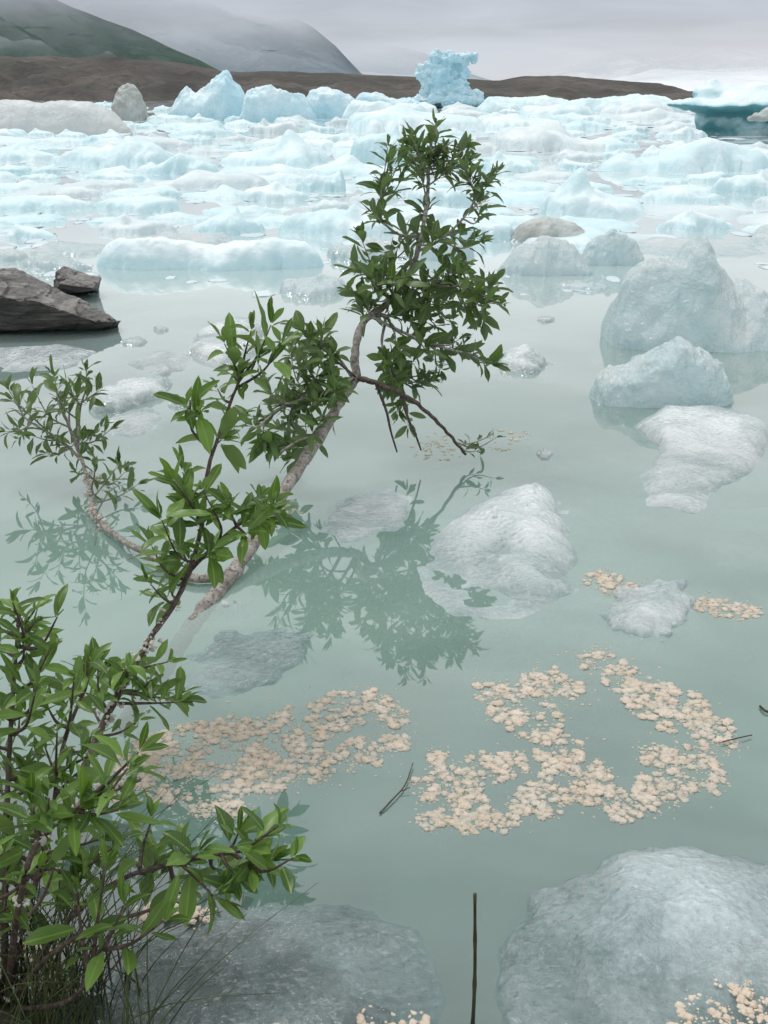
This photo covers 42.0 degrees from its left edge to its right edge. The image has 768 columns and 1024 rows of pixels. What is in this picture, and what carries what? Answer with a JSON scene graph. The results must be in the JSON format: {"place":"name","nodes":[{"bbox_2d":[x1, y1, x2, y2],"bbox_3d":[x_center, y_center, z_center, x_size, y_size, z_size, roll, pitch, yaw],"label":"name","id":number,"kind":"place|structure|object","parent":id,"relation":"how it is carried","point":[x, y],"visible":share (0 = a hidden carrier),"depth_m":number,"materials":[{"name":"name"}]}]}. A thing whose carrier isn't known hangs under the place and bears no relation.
{"place":"outdoors","nodes":[
{"label":"outdoors","id":0,"kind":"place"},
{"bbox_2d":[0,1002,64,1023],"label":"ground","id":1,"kind":"structure","parent":0,"point":[4,1016],"depth_m":1.48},
{"bbox_2d":[0,584,311,1010],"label":"willow bush","id":2,"kind":"object","parent":1,"relation":"on","point":[45,818],"visible":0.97,"depth_m":1.48,"materials":[{"name":"green plant"}]},
{"bbox_2d":[0,763,318,1023],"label":"grass","id":3,"kind":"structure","parent":1,"relation":"on","point":[62,980],"depth_m":1.46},
{"bbox_2d":[16,291,307,890],"bbox_3d":[-0.494,0.088,2.001,0.404,0.924,0.966,18,29,36],"label":"willow sapling","id":4,"kind":"object","parent":1,"relation":"on","point":[120,674],"visible":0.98,"depth_m":2.11,"materials":[{"name":"green plant"}]},
{"bbox_2d":[0,15,218,70],"bbox_3d":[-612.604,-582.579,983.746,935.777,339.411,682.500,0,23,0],"label":"hillside","id":5,"kind":"structure","parent":0,"point":[75,40],"depth_m":966.37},
{"bbox_2d":[147,36,361,73],"bbox_3d":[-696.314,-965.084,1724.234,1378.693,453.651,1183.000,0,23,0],"label":"mountain","id":6,"kind":"structure","parent":0,"point":[256,54],"depth_m":1464.92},
{"bbox_2d":[0,56,692,100],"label":"moraine","id":7,"kind":"structure","parent":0,"point":[58,78],"depth_m":105.81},
{"bbox_2d":[0,90,767,1023],"bbox_3d":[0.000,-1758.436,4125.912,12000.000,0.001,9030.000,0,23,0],"label":"water","id":8,"kind":"structure","parent":0,"point":[364,610],"depth_m":2.64,"materials":[{"name":"liquid"}]},
{"bbox_2d":[0,142,54,161],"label":"ice floe","id":9,"kind":"object","parent":8,"relation":"on","point":[19,152],"visible":0.78,"depth_m":18.64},
{"bbox_2d":[0,224,55,239],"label":"ice floe","id":10,"kind":"object","parent":8,"relation":"on","point":[16,231],"visible":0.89,"depth_m":9.21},
{"bbox_2d":[0,214,66,225],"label":"ice floe","id":11,"kind":"object","parent":8,"relation":"on","point":[33,219],"visible":0.96,"depth_m":10.15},
{"bbox_2d":[0,344,94,369],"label":"ice floe","id":12,"kind":"object","parent":8,"relation":"on","point":[18,357],"visible":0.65,"depth_m":5.14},
{"bbox_2d":[0,195,94,212],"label":"ice floe","id":13,"kind":"object","parent":8,"relation":"on","point":[38,203],"visible":0.95,"depth_m":11.17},
{"bbox_2d":[0,184,102,198],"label":"ice floe","id":14,"kind":"object","parent":8,"relation":"on","point":[76,192],"visible":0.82,"depth_m":12.46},
{"bbox_2d":[21,250,91,271],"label":"ice floe","id":15,"kind":"object","parent":8,"relation":"on","point":[50,260],"visible":0.75,"depth_m":7.62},
{"bbox_2d":[0,268,120,332],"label":"rock","id":16,"kind":"object","parent":8,"relation":"in","point":[30,303],"visible":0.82,"depth_m":5.61,"materials":[{"name":"stone"}]},
{"bbox_2d":[33,136,89,144],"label":"ice floe","id":17,"kind":"object","parent":8,"relation":"on","point":[52,140],"visible":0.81,"depth_m":24.06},
{"bbox_2d":[29,239,105,255],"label":"ice floe","id":18,"kind":"object","parent":8,"relation":"on","point":[64,248],"visible":0.77,"depth_m":8.42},
{"bbox_2d":[53,266,101,293],"bbox_3d":[-2.166,-1.605,6.884,0.328,0.248,0.996,-11,25,-23],"label":"rock","id":19,"kind":"object","parent":8,"relation":"on","point":[67,280],"visible":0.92,"depth_m":6.57,"materials":[{"name":"stone"}]},
{"bbox_2d":[63,179,137,188],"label":"ice floe","id":20,"kind":"object","parent":8,"relation":"on","point":[102,184],"visible":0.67,"depth_m":13.68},
{"bbox_2d":[0,881,216,999],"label":"floating seed fluff","id":21,"kind":"object","parent":8,"relation":"on","point":[142,918],"visible":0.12,"depth_m":1.68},
{"bbox_2d":[48,135,172,167],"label":"ice floe","id":22,"kind":"object","parent":8,"relation":"on","point":[127,151],"visible":0.75,"depth_m":17.55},
{"bbox_2d":[86,169,146,180],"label":"ice floe","id":23,"kind":"object","parent":8,"relation":"on","point":[116,174],"visible":0.82,"depth_m":14.91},
{"bbox_2d":[88,377,171,412],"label":"ice floe","id":24,"kind":"object","parent":8,"relation":"on","point":[123,391],"visible":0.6,"depth_m":4.48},
{"bbox_2d":[111,83,148,120],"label":"iceberg","id":25,"kind":"object","parent":8,"relation":"on","point":[128,104],"visible":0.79,"depth_m":39.71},
{"bbox_2d":[109,407,160,434],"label":"ice floe","id":26,"kind":"object","parent":8,"relation":"on","point":[138,420],"visible":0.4,"depth_m":4.19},
{"bbox_2d":[94,215,178,235],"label":"ice floe","id":27,"kind":"object","parent":8,"relation":"on","point":[126,225],"visible":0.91,"depth_m":9.56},
{"bbox_2d":[95,195,181,213],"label":"ice floe","id":28,"kind":"object","parent":8,"relation":"on","point":[144,204],"visible":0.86,"depth_m":11.14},
{"bbox_2d":[87,135,192,148],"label":"ice floe","id":29,"kind":"object","parent":8,"relation":"on","point":[169,143],"visible":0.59,"depth_m":22.41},
{"bbox_2d":[101,185,181,197],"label":"ice floe","id":30,"kind":"object","parent":8,"relation":"on","point":[167,191],"visible":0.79,"depth_m":12.58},
{"bbox_2d":[130,351,191,373],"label":"ice floe","id":31,"kind":"object","parent":8,"relation":"on","point":[176,361],"visible":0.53,"depth_m":5.08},
{"bbox_2d":[114,232,230,244],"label":"ice floe","id":32,"kind":"object","parent":8,"relation":"on","point":[217,238],"visible":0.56,"depth_m":8.97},
{"bbox_2d":[135,153,218,174],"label":"ice floe","id":33,"kind":"object","parent":8,"relation":"on","point":[179,164],"visible":0.67,"depth_m":15.79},
{"bbox_2d":[145,212,210,221],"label":"ice floe","id":34,"kind":"object","parent":8,"relation":"on","point":[176,217],"visible":0.81,"depth_m":10.41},
{"bbox_2d":[168,122,239,135],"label":"ice floe","id":35,"kind":"object","parent":8,"relation":"on","point":[212,129],"visible":0.62,"depth_m":27.87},
{"bbox_2d":[168,70,244,119],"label":"iceberg","id":36,"kind":"object","parent":8,"relation":"on","point":[221,95],"visible":0.75,"depth_m":40.85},
{"bbox_2d":[144,170,268,189],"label":"ice floe","id":37,"kind":"object","parent":8,"relation":"on","point":[198,179],"visible":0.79,"depth_m":13.74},
{"bbox_2d":[97,236,323,270],"bbox_3d":[-1.358,-1.944,7.814,1.923,0.403,0.600,0,23,0],"label":"ice floe","id":38,"kind":"object","parent":8,"relation":"on","point":[162,253],"visible":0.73,"depth_m":7.67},
{"bbox_2d":[180,184,243,199],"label":"ice floe","id":39,"kind":"object","parent":8,"relation":"on","point":[224,192],"visible":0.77,"depth_m":12.59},
{"bbox_2d":[185,317,262,366],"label":"ice floe","id":40,"kind":"object","parent":8,"relation":"on","point":[203,347],"visible":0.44,"depth_m":5.28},
{"bbox_2d":[189,206,265,234],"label":"ice floe","id":41,"kind":"object","parent":8,"relation":"on","point":[233,221],"visible":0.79,"depth_m":9.50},
{"bbox_2d":[202,205,280,215],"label":"ice floe","id":42,"kind":"object","parent":8,"relation":"on","point":[251,210],"visible":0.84,"depth_m":10.99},
{"bbox_2d":[191,628,309,695],"bbox_3d":[-0.335,0.388,2.462,0.553,0.075,0.601,0,23,0],"label":"ice floe","id":43,"kind":"object","parent":8,"relation":"on","point":[245,647],"visible":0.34,"depth_m":2.47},
{"bbox_2d":[0,109,513,619],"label":"willow tree","id":44,"kind":"object","parent":8,"relation":"in","point":[408,307],"visible":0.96,"depth_m":3.53,"materials":[{"name":"green plant"}]},
{"bbox_2d":[110,682,417,831],"bbox_3d":[-0.250,0.507,2.126,0.704,0.013,0.424,-9,25,-21],"label":"floating seed fluff","id":45,"kind":"object","parent":8,"relation":"on","point":[255,755],"visible":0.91,"depth_m":2.12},
{"bbox_2d":[219,164,308,175],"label":"ice floe","id":46,"kind":"object","parent":8,"relation":"on","point":[272,169],"visible":0.77,"depth_m":15.92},
{"bbox_2d":[105,903,437,1023],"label":"ice floe","id":47,"kind":"object","parent":8,"relation":"on","point":[265,972],"visible":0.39,"depth_m":1.58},
{"bbox_2d":[248,118,299,133],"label":"ice floe","id":48,"kind":"object","parent":8,"relation":"on","point":[263,126],"visible":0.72,"depth_m":29.33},
{"bbox_2d":[239,181,309,202],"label":"ice floe","id":49,"kind":"object","parent":8,"relation":"on","point":[276,191],"visible":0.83,"depth_m":12.19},
{"bbox_2d":[220,129,331,166],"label":"ice floe","id":50,"kind":"object","parent":8,"relation":"on","point":[291,148],"visible":0.77,"depth_m":17.98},
{"bbox_2d":[239,84,316,121],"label":"iceberg","id":51,"kind":"object","parent":8,"relation":"on","point":[270,103],"visible":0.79,"depth_m":38.62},
{"bbox_2d":[250,135,333,149],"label":"ice floe","id":52,"kind":"object","parent":8,"relation":"on","point":[323,144],"visible":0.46,"depth_m":22.16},
{"bbox_2d":[280,273,344,298],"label":"ice floe","id":53,"kind":"object","parent":8,"relation":"on","point":[319,285],"visible":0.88,"depth_m":6.75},
{"bbox_2d":[296,169,345,191],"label":"ice floe","id":54,"kind":"object","parent":8,"relation":"on","point":[314,181],"visible":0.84,"depth_m":13.34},
{"bbox_2d":[301,199,351,210],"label":"ice floe","id":55,"kind":"object","parent":8,"relation":"on","point":[324,204],"visible":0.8,"depth_m":11.29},
{"bbox_2d":[296,131,358,142],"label":"ice floe","id":56,"kind":"object","parent":8,"relation":"on","point":[314,135],"visible":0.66,"depth_m":24.83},
{"bbox_2d":[306,87,355,117],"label":"iceberg","id":57,"kind":"object","parent":8,"relation":"on","point":[326,102],"visible":0.65,"depth_m":43.36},
{"bbox_2d":[278,203,393,239],"bbox_3d":[-0.450,-2.779,9.546,1.268,0.329,1.154,5,24,11],"label":"ice floe","id":58,"kind":"object","parent":8,"relation":"on","point":[331,223],"visible":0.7,"depth_m":9.35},
{"bbox_2d":[271,998,430,1023],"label":"floating seed fluff","id":59,"kind":"object","parent":8,"relation":"on","point":[425,1019],"visible":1,"depth_m":1.48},
{"bbox_2d":[326,237,395,262],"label":"ice floe","id":60,"kind":"object","parent":8,"relation":"on","point":[342,253],"visible":0.56,"depth_m":8.04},
{"bbox_2d":[302,155,425,177],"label":"ice floe","id":61,"kind":"object","parent":8,"relation":"on","point":[351,165],"visible":0.56,"depth_m":15.61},
{"bbox_2d":[323,489,411,540],"bbox_3d":[-0.062,0.028,3.309,0.555,0.074,0.702,0,23,0],"label":"ice floe","id":62,"kind":"object","parent":8,"relation":"on","point":[361,505],"visible":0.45,"depth_m":3.32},
{"bbox_2d":[0,110,767,296],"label":"brash ice","id":63,"kind":"structure","parent":8,"relation":"on","point":[36,243],"depth_m":10.96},
{"bbox_2d":[342,100,426,118],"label":"iceberg","id":64,"kind":"object","parent":8,"relation":"on","point":[355,106],"visible":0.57,"depth_m":36.77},
{"bbox_2d":[350,124,425,166],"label":"ice floe","id":65,"kind":"object","parent":8,"relation":"on","point":[362,147],"visible":0.45,"depth_m":17.47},
{"bbox_2d":[356,92,419,105],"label":"iceberg","id":66,"kind":"object","parent":8,"relation":"on","point":[370,97],"visible":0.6,"depth_m":53.38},
{"bbox_2d":[285,429,530,513],"bbox_3d":[0.057,-0.189,3.758,1.278,0.010,0.377,-17,28,-34],"label":"floating seed fluff","id":67,"kind":"object","parent":8,"relation":"on","point":[427,457],"visible":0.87,"depth_m":3.90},
{"bbox_2d":[346,105,484,132],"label":"ice floe","id":68,"kind":"object","parent":8,"relation":"on","point":[385,120],"visible":0.73,"depth_m":30.69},
{"bbox_2d":[384,205,459,220],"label":"ice floe","id":69,"kind":"object","parent":8,"relation":"on","point":[437,212],"visible":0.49,"depth_m":10.60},
{"bbox_2d":[386,175,467,193],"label":"ice floe","id":70,"kind":"object","parent":8,"relation":"on","point":[409,184],"visible":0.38,"depth_m":13.12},
{"bbox_2d":[401,239,473,260],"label":"ice floe","id":71,"kind":"object","parent":8,"relation":"on","point":[429,255],"visible":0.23,"depth_m":8.07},
{"bbox_2d":[407,188,471,205],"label":"ice floe","id":72,"kind":"object","parent":8,"relation":"on","point":[451,197],"visible":0.59,"depth_m":11.81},
{"bbox_2d":[412,48,484,107],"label":"iceberg","id":73,"kind":"object","parent":8,"relation":"on","point":[440,76],"visible":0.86,"depth_m":60.61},
{"bbox_2d":[470,893,476,1023],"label":"bare stem","id":74,"kind":"object","parent":8,"relation":"in","point":[474,985],"visible":1,"depth_m":1.39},
{"bbox_2d":[441,215,513,242],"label":"ice floe","id":75,"kind":"object","parent":8,"relation":"on","point":[500,231],"visible":0.4,"depth_m":9.04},
{"bbox_2d":[443,214,535,227],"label":"ice floe","id":76,"kind":"object","parent":8,"relation":"on","point":[514,221],"visible":0.52,"depth_m":10.12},
{"bbox_2d":[423,482,575,618],"bbox_3d":[0.340,0.100,3.061,1.467,0.140,1.918,0,23,0],"label":"ice floe","id":77,"kind":"object","parent":8,"relation":"on","point":[526,522],"visible":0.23,"depth_m":3.03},
{"bbox_2d":[485,151,539,171],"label":"ice floe","id":78,"kind":"object","parent":8,"relation":"on","point":[514,165],"visible":0.77,"depth_m":16.45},
{"bbox_2d":[479,113,560,130],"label":"ice floe","id":79,"kind":"object","parent":8,"relation":"on","point":[514,120],"visible":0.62,"depth_m":31.67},
{"bbox_2d":[496,344,545,372],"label":"ice floe","id":80,"kind":"object","parent":8,"relation":"on","point":[514,359],"visible":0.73,"depth_m":5.03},
{"bbox_2d":[475,95,571,111],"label":"iceberg","id":81,"kind":"object","parent":8,"relation":"on","point":[494,104],"visible":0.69,"depth_m":53.45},
{"bbox_2d":[492,178,560,189],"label":"ice floe","id":82,"kind":"object","parent":8,"relation":"on","point":[508,183],"visible":0.76,"depth_m":13.71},
{"bbox_2d":[509,170,572,180],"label":"ice floe","id":83,"kind":"object","parent":8,"relation":"on","point":[541,175],"visible":0.73,"depth_m":14.92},
{"bbox_2d":[497,236,592,275],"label":"ice floe","id":84,"kind":"object","parent":8,"relation":"on","point":[545,256],"visible":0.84,"depth_m":7.42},
{"bbox_2d":[488,120,604,150],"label":"ice floe","id":85,"kind":"object","parent":8,"relation":"on","point":[550,135],"visible":0.79,"depth_m":21.76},
{"bbox_2d":[510,216,584,242],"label":"ice floe","id":86,"kind":"object","parent":8,"relation":"on","point":[542,226],"visible":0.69,"depth_m":9.00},
{"bbox_2d":[518,102,596,115],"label":"ice floe","id":87,"kind":"object","parent":8,"relation":"on","point":[561,108],"visible":0.75,"depth_m":47.37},
{"bbox_2d":[510,227,605,249],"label":"ice floe","id":88,"kind":"object","parent":8,"relation":"on","point":[581,241],"visible":0.3,"depth_m":8.88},
{"bbox_2d":[488,191,639,204],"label":"ice floe","id":89,"kind":"object","parent":8,"relation":"on","point":[534,197],"visible":0.37,"depth_m":12.15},
{"bbox_2d":[392,642,748,835],"bbox_3d":[0.380,0.489,2.168,0.824,0.014,0.624,-9,25,-20],"label":"floating seed fluff","id":90,"kind":"object","parent":8,"relation":"on","point":[482,816],"visible":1,"depth_m":2.08,"materials":[{"name":"plant"}]},
{"bbox_2d":[549,149,603,160],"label":"ice floe","id":91,"kind":"object","parent":8,"relation":"on","point":[569,154],"visible":0.79,"depth_m":18.79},
{"bbox_2d":[549,112,610,121],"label":"ice floe","id":92,"kind":"object","parent":8,"relation":"on","point":[570,117],"visible":0.71,"depth_m":39.18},
{"bbox_2d":[537,167,644,216],"bbox_3d":[2.271,-3.570,11.183,1.361,0.552,1.431,-15,27,-31],"label":"ice floe","id":93,"kind":"object","parent":8,"relation":"on","point":[575,193],"visible":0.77,"depth_m":10.94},
{"bbox_2d":[560,215,640,231],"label":"ice floe","id":94,"kind":"object","parent":8,"relation":"on","point":[606,224],"visible":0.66,"depth_m":9.93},
{"bbox_2d":[581,135,640,149],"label":"ice floe","id":95,"kind":"object","parent":8,"relation":"on","point":[610,142],"visible":0.58,"depth_m":22.21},
{"bbox_2d":[582,228,644,265],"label":"ice floe","id":96,"kind":"object","parent":8,"relation":"on","point":[612,247],"visible":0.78,"depth_m":7.83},
{"bbox_2d":[580,568,649,599],"bbox_3d":[0.662,0.205,2.832,0.208,0.013,0.181,16,28,33],"label":"floating seed fluff","id":97,"kind":"object","parent":8,"relation":"on","point":[604,580],"visible":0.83,"depth_m":2.84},
{"bbox_2d":[569,94,684,111],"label":"iceberg","id":98,"kind":"object","parent":8,"relation":"on","point":[597,104],"visible":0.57,"depth_m":53.56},
{"bbox_2d":[498,846,767,1023],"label":"ice floe","id":99,"kind":"object","parent":8,"relation":"on","point":[685,904],"visible":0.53,"depth_m":1.61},
{"bbox_2d":[601,100,673,112],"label":"ice floe","id":100,"kind":"object","parent":8,"relation":"on","point":[640,107],"visible":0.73,"depth_m":51.11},
{"bbox_2d":[603,579,693,639],"bbox_3d":[0.723,0.266,2.710,0.474,0.090,0.528,0,23,0],"label":"ice floe","id":101,"kind":"object","parent":8,"relation":"on","point":[647,612],"visible":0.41,"depth_m":2.65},
{"bbox_2d":[610,108,692,118],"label":"ice floe","id":102,"kind":"object","parent":8,"relation":"on","point":[657,113],"visible":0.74,"depth_m":41.91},
{"bbox_2d":[622,175,687,185],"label":"ice floe","id":103,"kind":"object","parent":8,"relation":"on","point":[646,180],"visible":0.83,"depth_m":14.17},
{"bbox_2d":[589,336,733,407],"bbox_3d":[1.248,-0.609,4.468,0.698,0.349,0.361,0,23,0],"label":"ice floe","id":104,"kind":"object","parent":8,"relation":"on","point":[678,371],"visible":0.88,"depth_m":4.37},
{"bbox_2d":[655,126,707,136],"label":"ice floe","id":105,"kind":"object","parent":8,"relation":"on","point":[686,131],"visible":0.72,"depth_m":27.35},
{"bbox_2d":[596,137,767,172],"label":"ice floe","id":106,"kind":"object","parent":8,"relation":"on","point":[707,154],"visible":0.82,"depth_m":16.39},
{"bbox_2d":[639,185,724,203],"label":"ice floe","id":107,"kind":"object","parent":8,"relation":"on","point":[674,194],"visible":0.78,"depth_m":12.06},
{"bbox_2d":[600,234,767,352],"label":"iceberg","id":108,"kind":"object","parent":8,"relation":"on","point":[692,292],"visible":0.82,"depth_m":5.30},
{"bbox_2d":[643,203,744,217],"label":"ice floe","id":109,"kind":"object","parent":8,"relation":"on","point":[668,210],"visible":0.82,"depth_m":10.95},
{"bbox_2d":[656,208,742,231],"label":"ice floe","id":110,"kind":"object","parent":8,"relation":"on","point":[690,220],"visible":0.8,"depth_m":9.72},
{"bbox_2d":[635,405,767,511],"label":"ice floe","id":111,"kind":"object","parent":8,"relation":"on","point":[726,436],"visible":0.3,"depth_m":3.83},
{"bbox_2d":[666,965,767,1023],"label":"floating seed fluff","id":112,"kind":"object","parent":8,"relation":"on","point":[744,993],"visible":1,"depth_m":1.48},
{"bbox_2d":[667,79,767,134],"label":"iceberg","id":113,"kind":"object","parent":8,"relation":"on","point":[715,106],"visible":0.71,"depth_m":28.64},
{"bbox_2d":[693,591,763,620],"bbox_3d":[0.934,0.255,2.718,0.184,0.012,0.170,6,24,14],"label":"floating seed fluff","id":114,"kind":"object","parent":8,"relation":"on","point":[748,613],"visible":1,"depth_m":2.70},
{"bbox_2d":[710,170,767,194],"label":"ice floe","id":115,"kind":"object","parent":8,"relation":"on","point":[757,184],"visible":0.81,"depth_m":12.96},
{"bbox_2d":[0,0,767,79],"label":"sky","id":116,"kind":"structure","parent":0,"point":[598,39],"materials":[{"name":"grey"}]},
{"bbox_2d":[357,68,488,79],"bbox_3d":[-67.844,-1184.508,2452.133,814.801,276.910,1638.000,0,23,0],"label":"mountain","id":117,"kind":"structure","parent":0,"point":[366,71],"depth_m":2003.57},
{"bbox_2d":[607,69,767,89],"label":"glacier","id":118,"kind":"object","parent":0,"point":[687,79],"visible":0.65,"depth_m":445.71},
{"label":"lake bed","id":119,"kind":"structure","parent":0,"visible":0},
{"bbox_2d":[0,99,132,133],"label":"iceberg","id":120,"kind":"object","parent":119,"relation":"on","point":[59,116],"visible":0.69,"depth_m":29.18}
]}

